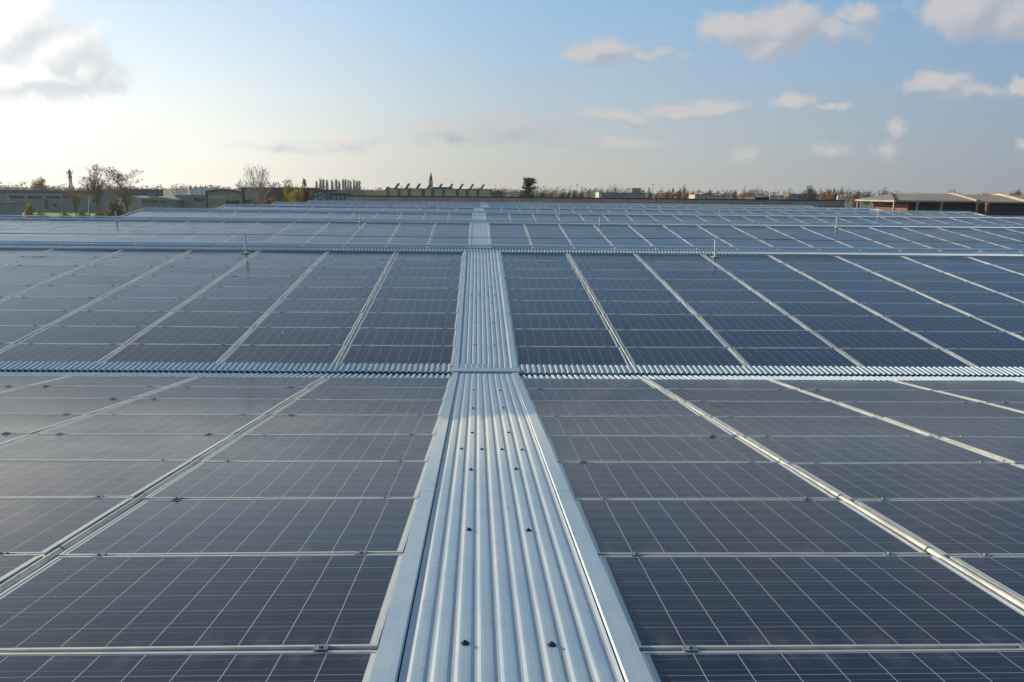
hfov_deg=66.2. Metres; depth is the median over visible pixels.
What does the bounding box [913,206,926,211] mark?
window
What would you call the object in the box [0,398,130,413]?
solar panel
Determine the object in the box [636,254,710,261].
solar panel
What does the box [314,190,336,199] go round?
chequered annexe
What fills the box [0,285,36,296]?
solar panel
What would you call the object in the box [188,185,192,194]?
storage silo
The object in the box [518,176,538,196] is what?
cedar
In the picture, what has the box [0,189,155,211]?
teal factory
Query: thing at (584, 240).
solar panel
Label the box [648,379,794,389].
solar panel
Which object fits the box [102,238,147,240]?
solar panel
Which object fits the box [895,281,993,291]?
solar panel
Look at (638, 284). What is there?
solar panel
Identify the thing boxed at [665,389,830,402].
solar panel
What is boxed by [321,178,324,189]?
bare poplar
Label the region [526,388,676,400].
solar panel
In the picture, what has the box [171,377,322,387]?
solar panel
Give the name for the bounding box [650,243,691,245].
solar panel
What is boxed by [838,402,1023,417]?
solar panel
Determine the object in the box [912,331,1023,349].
solar panel
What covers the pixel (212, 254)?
solar panel
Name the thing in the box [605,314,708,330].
solar panel
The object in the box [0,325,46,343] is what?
solar panel
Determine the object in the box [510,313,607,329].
solar panel
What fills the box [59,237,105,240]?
solar panel
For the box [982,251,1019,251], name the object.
solar panel
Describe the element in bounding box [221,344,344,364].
solar panel
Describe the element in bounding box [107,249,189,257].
solar panel
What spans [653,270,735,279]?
solar panel
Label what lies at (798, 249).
solar panel
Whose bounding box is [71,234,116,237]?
solar panel
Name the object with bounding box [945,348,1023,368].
solar panel
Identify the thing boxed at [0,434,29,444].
solar panel
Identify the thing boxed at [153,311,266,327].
solar panel
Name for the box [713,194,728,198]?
cream cottage
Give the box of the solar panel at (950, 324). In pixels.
[885,316,1005,331]
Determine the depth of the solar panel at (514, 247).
33.10 m
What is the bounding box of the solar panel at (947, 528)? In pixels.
[854,500,1023,558]
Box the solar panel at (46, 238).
[20,237,66,240]
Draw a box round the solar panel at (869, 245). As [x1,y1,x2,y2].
[846,244,890,247]
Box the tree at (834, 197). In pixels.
[830,188,836,199]
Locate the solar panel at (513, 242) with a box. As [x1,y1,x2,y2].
[491,241,529,244]
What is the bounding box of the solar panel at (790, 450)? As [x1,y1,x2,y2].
[746,436,1005,464]
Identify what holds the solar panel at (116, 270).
on the warehouse building at (192, 370)
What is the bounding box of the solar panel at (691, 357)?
[624,346,745,366]
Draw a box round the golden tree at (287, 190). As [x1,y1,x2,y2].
[282,179,296,202]
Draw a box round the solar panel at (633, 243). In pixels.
[610,242,651,245]
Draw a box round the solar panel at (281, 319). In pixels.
[255,311,361,327]
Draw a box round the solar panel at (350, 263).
[314,259,390,267]
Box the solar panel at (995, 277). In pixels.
[947,272,1023,281]
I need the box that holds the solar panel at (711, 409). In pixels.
[686,401,873,417]
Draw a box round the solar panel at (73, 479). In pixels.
[0,460,191,498]
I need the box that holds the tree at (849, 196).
[845,188,852,206]
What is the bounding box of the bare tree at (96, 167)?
[77,162,115,217]
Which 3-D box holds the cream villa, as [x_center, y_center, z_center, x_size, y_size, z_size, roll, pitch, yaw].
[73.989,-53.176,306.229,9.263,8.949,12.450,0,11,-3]
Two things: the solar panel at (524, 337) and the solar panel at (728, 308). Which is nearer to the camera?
the solar panel at (524, 337)
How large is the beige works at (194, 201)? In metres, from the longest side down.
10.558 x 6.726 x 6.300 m
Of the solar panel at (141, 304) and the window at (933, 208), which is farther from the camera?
the window at (933, 208)
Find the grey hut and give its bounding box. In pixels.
[0,202,22,216]
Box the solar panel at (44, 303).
[0,296,98,310]
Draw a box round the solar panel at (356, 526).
[58,498,418,555]
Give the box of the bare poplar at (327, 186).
[325,179,328,189]
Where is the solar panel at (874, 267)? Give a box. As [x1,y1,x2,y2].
[854,263,942,272]
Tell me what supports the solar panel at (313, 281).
on the warehouse building at (192, 370)
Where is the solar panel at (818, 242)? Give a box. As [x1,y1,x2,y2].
[798,240,841,243]
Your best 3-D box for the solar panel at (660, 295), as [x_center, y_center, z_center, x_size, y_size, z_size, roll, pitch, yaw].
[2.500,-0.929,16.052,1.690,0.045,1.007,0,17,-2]
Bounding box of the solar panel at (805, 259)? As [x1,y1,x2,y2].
[770,255,849,262]
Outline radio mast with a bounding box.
[66,169,72,189]
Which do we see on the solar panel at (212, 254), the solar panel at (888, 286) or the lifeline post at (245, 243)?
the lifeline post at (245, 243)
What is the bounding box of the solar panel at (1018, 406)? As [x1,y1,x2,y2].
[990,403,1023,410]
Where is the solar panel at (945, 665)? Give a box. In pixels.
[640,648,1023,681]
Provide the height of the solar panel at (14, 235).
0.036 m
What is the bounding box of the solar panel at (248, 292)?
[193,286,291,298]
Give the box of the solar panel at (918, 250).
[900,250,937,250]
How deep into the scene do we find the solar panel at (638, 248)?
33.24 m
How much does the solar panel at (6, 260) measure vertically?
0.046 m
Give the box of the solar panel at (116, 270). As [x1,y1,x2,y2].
[64,265,159,275]
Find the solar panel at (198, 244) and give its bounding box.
[178,244,218,244]
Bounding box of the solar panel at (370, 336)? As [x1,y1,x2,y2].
[349,327,455,345]
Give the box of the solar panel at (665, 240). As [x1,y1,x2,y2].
[646,239,686,242]
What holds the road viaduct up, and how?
on the ground at (169, 192)
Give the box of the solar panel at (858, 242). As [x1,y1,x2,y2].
[838,240,879,243]
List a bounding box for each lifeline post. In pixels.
[243,233,250,252]
[711,237,718,256]
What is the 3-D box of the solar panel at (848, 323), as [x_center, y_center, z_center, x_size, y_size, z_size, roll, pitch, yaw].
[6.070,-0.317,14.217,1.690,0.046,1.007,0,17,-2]
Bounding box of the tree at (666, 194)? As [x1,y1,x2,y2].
[663,189,670,197]
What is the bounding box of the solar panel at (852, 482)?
[791,463,1023,501]
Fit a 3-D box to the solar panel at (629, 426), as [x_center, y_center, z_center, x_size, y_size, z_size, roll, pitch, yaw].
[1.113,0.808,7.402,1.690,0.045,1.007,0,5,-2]
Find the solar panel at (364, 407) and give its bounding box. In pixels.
[271,400,444,414]
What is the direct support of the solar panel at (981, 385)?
on the warehouse building at (192, 370)
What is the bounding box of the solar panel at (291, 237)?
[271,235,312,239]
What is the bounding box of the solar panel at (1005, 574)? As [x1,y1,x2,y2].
[950,556,1023,602]
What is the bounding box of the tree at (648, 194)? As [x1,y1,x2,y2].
[646,187,651,197]
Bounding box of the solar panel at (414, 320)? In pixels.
[358,312,457,328]
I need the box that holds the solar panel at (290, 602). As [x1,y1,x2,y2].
[0,554,402,652]
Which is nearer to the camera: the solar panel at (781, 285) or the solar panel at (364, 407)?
the solar panel at (364, 407)
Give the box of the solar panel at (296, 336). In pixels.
[238,327,353,344]
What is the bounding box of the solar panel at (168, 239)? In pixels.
[144,238,188,241]
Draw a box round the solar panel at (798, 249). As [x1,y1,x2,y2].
[779,249,817,249]
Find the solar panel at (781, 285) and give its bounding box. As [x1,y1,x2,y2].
[740,279,831,290]
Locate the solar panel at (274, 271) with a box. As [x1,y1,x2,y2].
[225,266,310,276]
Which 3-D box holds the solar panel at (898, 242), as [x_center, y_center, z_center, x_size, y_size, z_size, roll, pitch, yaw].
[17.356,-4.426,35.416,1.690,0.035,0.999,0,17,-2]
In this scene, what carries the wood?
on the ground at (169, 192)
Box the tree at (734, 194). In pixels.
[732,190,737,198]
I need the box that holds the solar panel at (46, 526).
[0,497,133,555]
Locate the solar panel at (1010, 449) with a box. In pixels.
[941,437,1023,464]
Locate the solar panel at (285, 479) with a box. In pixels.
[144,461,427,499]
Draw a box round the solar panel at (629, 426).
[537,416,733,435]
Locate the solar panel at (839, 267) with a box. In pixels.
[785,262,869,271]
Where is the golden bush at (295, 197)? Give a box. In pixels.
[288,184,304,202]
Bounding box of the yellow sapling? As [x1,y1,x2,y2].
[24,201,34,216]
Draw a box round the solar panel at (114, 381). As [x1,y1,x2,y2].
[30,376,194,386]
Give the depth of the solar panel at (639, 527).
4.34 m
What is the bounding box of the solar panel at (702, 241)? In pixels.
[684,239,725,242]
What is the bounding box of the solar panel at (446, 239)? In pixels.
[431,237,468,240]
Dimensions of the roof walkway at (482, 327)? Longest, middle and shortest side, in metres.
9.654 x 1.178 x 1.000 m
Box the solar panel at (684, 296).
[673,289,767,302]
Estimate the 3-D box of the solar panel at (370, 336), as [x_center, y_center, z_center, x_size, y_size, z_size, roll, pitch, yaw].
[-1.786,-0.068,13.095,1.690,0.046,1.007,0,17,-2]
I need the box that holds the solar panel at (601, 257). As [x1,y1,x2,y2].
[569,253,640,261]
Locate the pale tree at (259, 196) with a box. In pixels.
[239,163,279,203]
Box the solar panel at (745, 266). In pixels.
[714,262,795,270]
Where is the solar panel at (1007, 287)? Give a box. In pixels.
[972,281,1023,292]
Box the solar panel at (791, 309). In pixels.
[772,302,878,316]
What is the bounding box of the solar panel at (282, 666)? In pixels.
[0,650,377,681]
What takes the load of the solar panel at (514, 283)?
on the warehouse building at (192, 370)
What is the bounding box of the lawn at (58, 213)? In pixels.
[22,212,112,217]
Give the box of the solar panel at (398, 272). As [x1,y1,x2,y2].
[384,267,461,277]
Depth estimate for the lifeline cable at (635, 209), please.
58.35 m
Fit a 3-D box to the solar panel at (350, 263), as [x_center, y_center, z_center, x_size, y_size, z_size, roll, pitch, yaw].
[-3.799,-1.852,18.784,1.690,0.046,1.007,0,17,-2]
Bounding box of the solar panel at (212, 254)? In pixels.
[178,250,257,257]
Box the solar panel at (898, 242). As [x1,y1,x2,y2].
[875,241,920,244]
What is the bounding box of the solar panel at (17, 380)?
[0,376,66,385]
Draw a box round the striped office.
[387,188,492,196]
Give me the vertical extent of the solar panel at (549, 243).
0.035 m
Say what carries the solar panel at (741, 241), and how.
on the warehouse building at (192, 370)
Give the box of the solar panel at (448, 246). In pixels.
[428,246,468,247]
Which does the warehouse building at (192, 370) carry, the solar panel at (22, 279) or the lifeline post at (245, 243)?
the solar panel at (22, 279)
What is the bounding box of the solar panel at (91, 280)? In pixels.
[40,274,140,285]
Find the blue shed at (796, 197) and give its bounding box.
[777,194,820,199]
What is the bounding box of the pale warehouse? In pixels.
[594,192,645,197]
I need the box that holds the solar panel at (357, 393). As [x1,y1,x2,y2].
[294,387,447,399]
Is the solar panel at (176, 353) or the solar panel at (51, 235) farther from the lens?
the solar panel at (51, 235)
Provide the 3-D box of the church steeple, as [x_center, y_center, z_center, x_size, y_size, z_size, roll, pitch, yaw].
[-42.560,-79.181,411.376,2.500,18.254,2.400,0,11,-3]
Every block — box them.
[629,188,640,192]
[745,197,768,198]
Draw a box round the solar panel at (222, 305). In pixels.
[174,298,279,311]
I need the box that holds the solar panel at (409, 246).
[387,246,426,247]
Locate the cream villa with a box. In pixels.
[687,193,717,198]
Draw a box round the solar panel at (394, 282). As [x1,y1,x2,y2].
[379,277,460,287]
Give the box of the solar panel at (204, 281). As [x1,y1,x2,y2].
[125,275,221,286]
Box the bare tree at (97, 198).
[81,172,107,209]
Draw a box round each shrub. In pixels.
[58,211,71,215]
[76,211,89,217]
[93,210,112,217]
[116,208,127,215]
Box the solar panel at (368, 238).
[351,236,390,239]
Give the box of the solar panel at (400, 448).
[202,435,434,461]
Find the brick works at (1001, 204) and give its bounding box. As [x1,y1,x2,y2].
[855,193,1023,216]
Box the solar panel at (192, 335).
[128,326,251,344]
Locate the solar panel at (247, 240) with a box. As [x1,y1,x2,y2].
[225,239,268,241]
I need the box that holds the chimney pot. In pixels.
[984,202,989,215]
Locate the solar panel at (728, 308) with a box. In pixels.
[685,301,786,315]
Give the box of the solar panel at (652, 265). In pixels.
[644,261,721,270]
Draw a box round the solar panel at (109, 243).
[94,243,124,243]
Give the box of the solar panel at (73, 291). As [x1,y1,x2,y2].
[13,285,121,297]
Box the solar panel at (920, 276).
[874,271,967,281]
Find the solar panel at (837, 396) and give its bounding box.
[802,390,978,402]
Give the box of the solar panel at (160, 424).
[36,414,264,434]
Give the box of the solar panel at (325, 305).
[270,298,369,312]
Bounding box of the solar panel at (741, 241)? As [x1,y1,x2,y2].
[722,239,763,242]
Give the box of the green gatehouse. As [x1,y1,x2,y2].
[330,193,351,200]
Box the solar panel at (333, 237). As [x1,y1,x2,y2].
[312,236,352,239]
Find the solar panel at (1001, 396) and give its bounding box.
[938,390,1023,402]
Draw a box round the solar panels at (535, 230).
[0,202,1023,245]
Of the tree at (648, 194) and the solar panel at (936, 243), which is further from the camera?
the tree at (648, 194)
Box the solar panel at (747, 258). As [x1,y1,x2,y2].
[703,254,780,262]
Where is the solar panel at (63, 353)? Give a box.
[0,343,124,363]
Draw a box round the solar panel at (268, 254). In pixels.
[250,250,325,258]
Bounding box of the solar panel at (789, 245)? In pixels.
[767,243,810,246]
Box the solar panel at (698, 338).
[614,329,726,347]
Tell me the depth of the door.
280.26 m
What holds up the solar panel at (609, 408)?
on the warehouse building at (192, 370)
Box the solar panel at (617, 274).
[579,269,657,279]
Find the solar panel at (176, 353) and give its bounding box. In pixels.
[103,343,234,363]
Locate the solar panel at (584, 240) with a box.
[568,238,607,241]
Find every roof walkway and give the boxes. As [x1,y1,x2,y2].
[369,372,652,681]
[451,248,519,373]
[469,221,491,247]
[472,212,485,219]
[474,207,483,210]
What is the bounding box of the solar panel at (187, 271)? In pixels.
[144,266,234,275]
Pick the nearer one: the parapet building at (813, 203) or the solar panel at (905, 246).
the solar panel at (905, 246)
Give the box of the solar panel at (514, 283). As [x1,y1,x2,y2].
[505,278,585,288]
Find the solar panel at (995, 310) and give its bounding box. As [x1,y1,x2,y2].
[946,303,1023,316]
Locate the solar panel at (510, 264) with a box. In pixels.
[502,260,574,269]
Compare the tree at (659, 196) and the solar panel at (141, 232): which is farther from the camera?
the tree at (659, 196)
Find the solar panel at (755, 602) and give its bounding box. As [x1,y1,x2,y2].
[599,555,1023,650]
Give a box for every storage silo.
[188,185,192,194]
[193,185,197,194]
[198,185,202,194]
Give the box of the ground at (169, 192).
[13,187,872,206]
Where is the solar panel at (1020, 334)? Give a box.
[1011,331,1023,337]
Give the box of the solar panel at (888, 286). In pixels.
[818,280,914,291]
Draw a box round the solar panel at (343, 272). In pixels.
[304,267,386,277]
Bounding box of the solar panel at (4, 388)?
[0,386,23,391]
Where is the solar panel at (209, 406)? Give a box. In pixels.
[95,399,288,414]
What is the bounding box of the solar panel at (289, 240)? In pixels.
[267,239,307,242]
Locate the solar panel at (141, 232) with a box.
[120,230,163,233]
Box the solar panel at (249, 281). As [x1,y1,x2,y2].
[210,275,301,286]
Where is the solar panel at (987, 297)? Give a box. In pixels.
[919,291,1023,303]
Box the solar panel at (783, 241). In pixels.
[761,240,803,243]
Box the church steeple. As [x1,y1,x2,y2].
[429,173,432,187]
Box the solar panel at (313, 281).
[294,276,380,286]
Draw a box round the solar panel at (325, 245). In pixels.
[303,245,344,246]
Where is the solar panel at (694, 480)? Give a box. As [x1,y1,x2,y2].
[558,462,836,499]
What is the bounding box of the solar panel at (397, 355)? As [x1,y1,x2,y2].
[339,344,454,365]
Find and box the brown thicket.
[299,179,313,202]
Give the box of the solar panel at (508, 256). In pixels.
[501,252,569,260]
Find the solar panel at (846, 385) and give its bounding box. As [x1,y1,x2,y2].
[773,380,927,389]
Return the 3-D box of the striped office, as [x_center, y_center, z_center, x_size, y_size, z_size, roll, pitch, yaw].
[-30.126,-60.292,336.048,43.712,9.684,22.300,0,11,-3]
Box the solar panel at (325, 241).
[307,239,348,242]
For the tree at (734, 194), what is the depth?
491.18 m
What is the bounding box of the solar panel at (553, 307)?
[508,300,599,313]
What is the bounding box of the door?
[43,198,49,209]
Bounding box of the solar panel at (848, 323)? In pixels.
[792,315,905,330]
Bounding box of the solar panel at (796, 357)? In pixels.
[732,347,861,367]
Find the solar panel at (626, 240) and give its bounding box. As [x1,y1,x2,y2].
[607,239,646,241]
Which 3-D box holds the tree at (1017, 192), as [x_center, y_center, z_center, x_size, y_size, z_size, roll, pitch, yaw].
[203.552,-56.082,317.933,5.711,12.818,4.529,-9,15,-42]
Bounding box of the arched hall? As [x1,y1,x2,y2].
[205,189,241,210]
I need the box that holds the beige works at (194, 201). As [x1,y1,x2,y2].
[175,194,205,210]
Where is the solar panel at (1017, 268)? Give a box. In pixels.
[995,264,1023,272]
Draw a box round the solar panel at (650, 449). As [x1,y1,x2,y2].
[546,436,776,461]
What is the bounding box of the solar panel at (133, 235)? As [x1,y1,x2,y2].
[109,234,154,237]
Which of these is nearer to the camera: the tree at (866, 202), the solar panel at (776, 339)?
the solar panel at (776, 339)
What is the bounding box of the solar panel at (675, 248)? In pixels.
[656,248,695,248]
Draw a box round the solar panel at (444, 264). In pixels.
[389,259,462,268]
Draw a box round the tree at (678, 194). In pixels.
[675,188,681,197]
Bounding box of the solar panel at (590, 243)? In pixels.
[571,242,610,244]
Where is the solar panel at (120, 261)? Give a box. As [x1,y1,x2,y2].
[86,257,174,265]
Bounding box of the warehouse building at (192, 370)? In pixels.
[0,200,1023,681]
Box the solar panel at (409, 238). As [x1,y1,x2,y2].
[391,236,429,239]
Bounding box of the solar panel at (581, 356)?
[515,346,628,366]
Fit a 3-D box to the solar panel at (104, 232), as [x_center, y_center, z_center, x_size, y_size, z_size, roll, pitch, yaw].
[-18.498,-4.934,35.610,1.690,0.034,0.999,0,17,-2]
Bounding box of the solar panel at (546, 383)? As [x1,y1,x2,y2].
[521,378,654,388]
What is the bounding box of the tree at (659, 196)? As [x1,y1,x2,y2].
[657,186,663,197]
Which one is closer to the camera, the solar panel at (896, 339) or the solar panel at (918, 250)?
the solar panel at (896, 339)
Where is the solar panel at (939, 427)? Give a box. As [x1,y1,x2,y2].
[883,417,1023,437]
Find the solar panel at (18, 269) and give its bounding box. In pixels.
[0,264,82,274]
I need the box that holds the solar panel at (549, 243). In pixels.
[531,241,570,244]
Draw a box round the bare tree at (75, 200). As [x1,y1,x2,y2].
[61,183,86,214]
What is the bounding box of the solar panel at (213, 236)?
[192,235,234,238]
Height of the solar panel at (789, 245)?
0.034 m
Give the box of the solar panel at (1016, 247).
[1000,245,1023,248]
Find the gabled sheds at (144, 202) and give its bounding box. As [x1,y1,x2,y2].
[119,196,183,213]
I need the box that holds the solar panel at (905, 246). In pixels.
[884,244,928,247]
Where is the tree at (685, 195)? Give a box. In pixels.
[682,191,688,198]
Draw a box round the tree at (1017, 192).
[1010,188,1021,194]
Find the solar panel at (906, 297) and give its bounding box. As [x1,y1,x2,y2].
[837,290,940,303]
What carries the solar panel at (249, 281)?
on the warehouse building at (192, 370)
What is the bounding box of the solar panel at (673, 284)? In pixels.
[662,279,750,290]
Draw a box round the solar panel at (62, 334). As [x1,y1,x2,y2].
[17,325,149,343]
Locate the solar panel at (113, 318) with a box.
[50,310,170,326]
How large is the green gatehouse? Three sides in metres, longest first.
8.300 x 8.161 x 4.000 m
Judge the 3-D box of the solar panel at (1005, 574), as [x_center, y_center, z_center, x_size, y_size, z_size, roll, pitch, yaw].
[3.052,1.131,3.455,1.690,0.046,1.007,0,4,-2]
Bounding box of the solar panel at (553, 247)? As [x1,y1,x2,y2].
[533,247,573,248]
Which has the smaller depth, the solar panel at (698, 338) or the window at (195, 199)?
the solar panel at (698, 338)
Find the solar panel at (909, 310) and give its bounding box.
[859,302,970,316]
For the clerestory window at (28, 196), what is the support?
in the teal factory at (47, 200)
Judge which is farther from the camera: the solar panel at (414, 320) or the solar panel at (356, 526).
the solar panel at (414, 320)
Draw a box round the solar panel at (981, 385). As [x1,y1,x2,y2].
[896,380,1023,390]
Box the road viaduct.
[0,188,28,189]
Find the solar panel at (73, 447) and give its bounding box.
[0,434,233,461]
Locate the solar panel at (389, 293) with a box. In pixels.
[373,287,459,299]
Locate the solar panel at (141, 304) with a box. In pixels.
[78,297,190,311]
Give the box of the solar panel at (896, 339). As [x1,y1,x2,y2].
[813,330,938,348]
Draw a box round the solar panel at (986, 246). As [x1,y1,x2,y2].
[962,245,1009,248]
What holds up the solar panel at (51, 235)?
on the warehouse building at (192, 370)
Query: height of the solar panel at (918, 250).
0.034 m
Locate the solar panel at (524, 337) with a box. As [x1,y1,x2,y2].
[512,328,617,347]
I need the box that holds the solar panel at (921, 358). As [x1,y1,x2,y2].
[839,348,971,368]
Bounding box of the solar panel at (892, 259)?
[838,255,919,263]
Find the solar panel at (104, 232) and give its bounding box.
[80,230,126,233]
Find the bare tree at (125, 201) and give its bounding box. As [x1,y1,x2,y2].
[112,181,135,211]
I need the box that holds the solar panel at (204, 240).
[183,238,227,241]
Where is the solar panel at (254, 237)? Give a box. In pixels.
[231,235,274,238]
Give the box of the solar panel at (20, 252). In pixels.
[0,248,50,256]
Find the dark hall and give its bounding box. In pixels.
[103,189,163,195]
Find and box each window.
[9,195,24,198]
[27,195,42,198]
[44,195,59,198]
[194,198,204,201]
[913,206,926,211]
[931,206,944,211]
[948,206,961,211]
[966,206,979,212]
[983,206,997,212]
[1000,206,1014,212]
[1019,207,1023,212]
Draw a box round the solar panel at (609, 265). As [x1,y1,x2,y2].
[574,261,648,270]
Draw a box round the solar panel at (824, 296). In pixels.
[755,290,854,302]
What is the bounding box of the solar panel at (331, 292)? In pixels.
[283,287,375,298]
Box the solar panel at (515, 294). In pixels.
[506,288,591,300]
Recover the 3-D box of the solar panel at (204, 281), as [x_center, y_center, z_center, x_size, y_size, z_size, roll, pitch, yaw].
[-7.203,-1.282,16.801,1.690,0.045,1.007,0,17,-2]
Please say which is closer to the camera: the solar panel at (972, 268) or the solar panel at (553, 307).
the solar panel at (553, 307)
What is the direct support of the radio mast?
on the ground at (169, 192)
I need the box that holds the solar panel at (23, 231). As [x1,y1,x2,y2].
[1,229,47,232]
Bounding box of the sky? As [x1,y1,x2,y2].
[0,0,1023,195]
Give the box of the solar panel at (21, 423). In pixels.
[0,414,87,433]
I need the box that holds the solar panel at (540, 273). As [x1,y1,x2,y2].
[503,269,579,278]
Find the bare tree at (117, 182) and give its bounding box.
[99,167,143,208]
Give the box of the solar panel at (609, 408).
[531,401,700,416]
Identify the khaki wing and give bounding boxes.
[365,190,386,195]
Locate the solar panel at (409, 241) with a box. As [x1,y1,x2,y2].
[389,240,428,243]
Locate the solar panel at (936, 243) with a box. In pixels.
[916,242,957,244]
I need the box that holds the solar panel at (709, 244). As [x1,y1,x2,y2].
[689,243,730,245]
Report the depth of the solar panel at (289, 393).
9.30 m
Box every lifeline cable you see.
[0,233,952,241]
[162,212,1023,220]
[241,205,950,212]
[310,202,822,207]
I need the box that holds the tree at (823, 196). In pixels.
[818,189,831,199]
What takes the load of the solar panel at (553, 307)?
on the warehouse building at (192, 370)
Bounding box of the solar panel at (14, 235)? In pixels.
[0,234,34,236]
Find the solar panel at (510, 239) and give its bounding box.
[491,237,528,240]
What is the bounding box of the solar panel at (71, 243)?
[51,243,92,243]
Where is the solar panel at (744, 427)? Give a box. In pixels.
[712,417,928,437]
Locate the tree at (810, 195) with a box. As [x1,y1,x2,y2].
[801,186,816,199]
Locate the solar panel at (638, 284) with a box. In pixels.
[584,278,668,289]
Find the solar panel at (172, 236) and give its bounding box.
[151,235,194,237]
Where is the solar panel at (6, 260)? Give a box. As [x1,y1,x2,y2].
[0,256,28,264]
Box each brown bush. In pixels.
[105,199,122,217]
[263,195,275,203]
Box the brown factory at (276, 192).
[241,187,319,203]
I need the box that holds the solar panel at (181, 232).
[160,231,202,233]
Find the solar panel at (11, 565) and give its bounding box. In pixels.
[0,554,44,584]
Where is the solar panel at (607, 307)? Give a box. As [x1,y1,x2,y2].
[597,300,693,315]
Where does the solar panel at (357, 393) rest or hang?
on the warehouse building at (192, 370)
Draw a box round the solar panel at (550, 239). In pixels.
[530,237,568,241]
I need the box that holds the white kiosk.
[596,192,601,197]
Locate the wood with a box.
[0,181,1023,202]
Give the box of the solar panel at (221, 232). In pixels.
[200,231,241,233]
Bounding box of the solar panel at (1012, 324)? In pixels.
[976,316,1023,332]
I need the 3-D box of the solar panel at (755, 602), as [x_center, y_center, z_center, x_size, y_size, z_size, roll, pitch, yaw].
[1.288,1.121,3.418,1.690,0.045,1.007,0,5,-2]
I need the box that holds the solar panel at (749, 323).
[699,314,806,330]
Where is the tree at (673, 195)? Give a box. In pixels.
[669,188,676,197]
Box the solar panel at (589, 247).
[574,247,614,248]
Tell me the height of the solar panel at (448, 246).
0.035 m
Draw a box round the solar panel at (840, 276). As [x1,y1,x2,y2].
[800,271,889,280]
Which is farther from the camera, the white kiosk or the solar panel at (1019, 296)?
the white kiosk
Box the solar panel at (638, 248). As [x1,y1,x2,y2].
[617,248,655,248]
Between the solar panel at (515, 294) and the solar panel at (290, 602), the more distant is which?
the solar panel at (515, 294)
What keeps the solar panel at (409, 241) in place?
on the warehouse building at (192, 370)
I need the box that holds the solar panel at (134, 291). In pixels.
[103,285,206,297]
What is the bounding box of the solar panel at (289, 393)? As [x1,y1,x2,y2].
[136,387,306,399]
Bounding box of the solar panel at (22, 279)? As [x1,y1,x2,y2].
[0,274,60,284]
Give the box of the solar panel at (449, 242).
[430,241,468,243]
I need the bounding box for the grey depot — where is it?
[336,190,383,194]
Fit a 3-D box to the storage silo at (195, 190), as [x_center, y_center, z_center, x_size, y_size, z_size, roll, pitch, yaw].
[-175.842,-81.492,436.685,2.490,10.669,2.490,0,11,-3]
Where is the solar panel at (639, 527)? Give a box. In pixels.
[574,499,927,555]
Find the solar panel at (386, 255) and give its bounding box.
[322,251,394,259]
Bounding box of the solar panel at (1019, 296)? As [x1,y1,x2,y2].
[1002,292,1023,301]
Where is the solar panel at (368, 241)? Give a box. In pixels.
[348,240,388,242]
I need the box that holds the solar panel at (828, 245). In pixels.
[807,244,849,246]
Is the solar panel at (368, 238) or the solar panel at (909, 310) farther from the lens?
the solar panel at (368, 238)
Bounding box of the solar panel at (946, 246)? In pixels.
[925,245,967,247]
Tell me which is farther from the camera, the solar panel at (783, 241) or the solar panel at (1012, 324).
the solar panel at (783, 241)
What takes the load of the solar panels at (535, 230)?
on the warehouse building at (192, 370)
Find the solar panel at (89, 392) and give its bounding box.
[0,386,165,398]
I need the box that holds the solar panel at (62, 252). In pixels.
[33,248,119,256]
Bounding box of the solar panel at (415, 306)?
[366,299,458,313]
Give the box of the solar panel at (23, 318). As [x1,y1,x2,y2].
[0,310,74,325]
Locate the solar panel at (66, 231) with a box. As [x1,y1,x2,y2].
[43,230,87,233]
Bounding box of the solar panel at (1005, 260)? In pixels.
[970,256,1023,264]
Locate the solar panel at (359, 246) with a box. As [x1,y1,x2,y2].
[345,245,384,246]
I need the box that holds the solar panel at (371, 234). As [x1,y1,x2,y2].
[354,232,393,235]
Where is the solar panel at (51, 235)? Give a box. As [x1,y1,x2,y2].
[29,233,75,236]
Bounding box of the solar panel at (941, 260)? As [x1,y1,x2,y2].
[903,256,986,263]
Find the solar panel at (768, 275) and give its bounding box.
[727,270,813,280]
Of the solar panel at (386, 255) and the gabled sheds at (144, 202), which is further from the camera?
the gabled sheds at (144, 202)
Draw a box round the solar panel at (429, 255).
[393,252,463,259]
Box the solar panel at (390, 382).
[314,377,450,387]
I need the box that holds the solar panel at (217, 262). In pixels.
[163,257,247,266]
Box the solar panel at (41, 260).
[10,256,102,265]
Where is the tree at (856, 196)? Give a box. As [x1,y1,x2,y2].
[851,190,859,206]
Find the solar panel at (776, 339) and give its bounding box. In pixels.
[714,330,832,348]
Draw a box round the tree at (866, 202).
[861,192,870,206]
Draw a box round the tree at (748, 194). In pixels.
[739,189,754,198]
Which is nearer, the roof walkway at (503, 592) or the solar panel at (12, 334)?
the roof walkway at (503, 592)
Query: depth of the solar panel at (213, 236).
34.74 m
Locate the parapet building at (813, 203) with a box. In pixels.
[345,195,844,207]
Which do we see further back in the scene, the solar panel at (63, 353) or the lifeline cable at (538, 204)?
the lifeline cable at (538, 204)
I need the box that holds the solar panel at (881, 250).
[862,250,899,250]
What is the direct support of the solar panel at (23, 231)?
on the warehouse building at (192, 370)
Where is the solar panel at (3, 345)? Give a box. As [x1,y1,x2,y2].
[0,342,13,350]
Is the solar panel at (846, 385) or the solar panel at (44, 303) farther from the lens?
the solar panel at (44, 303)
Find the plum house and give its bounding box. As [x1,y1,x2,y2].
[493,190,503,196]
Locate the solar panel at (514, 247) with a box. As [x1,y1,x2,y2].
[492,247,531,248]
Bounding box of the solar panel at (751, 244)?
[728,243,771,246]
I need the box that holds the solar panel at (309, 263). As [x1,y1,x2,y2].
[238,258,318,267]
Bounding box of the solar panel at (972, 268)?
[924,263,1014,272]
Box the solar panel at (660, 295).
[590,289,680,301]
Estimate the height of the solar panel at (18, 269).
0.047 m
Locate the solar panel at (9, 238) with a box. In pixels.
[0,237,25,239]
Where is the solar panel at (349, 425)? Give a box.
[241,415,440,434]

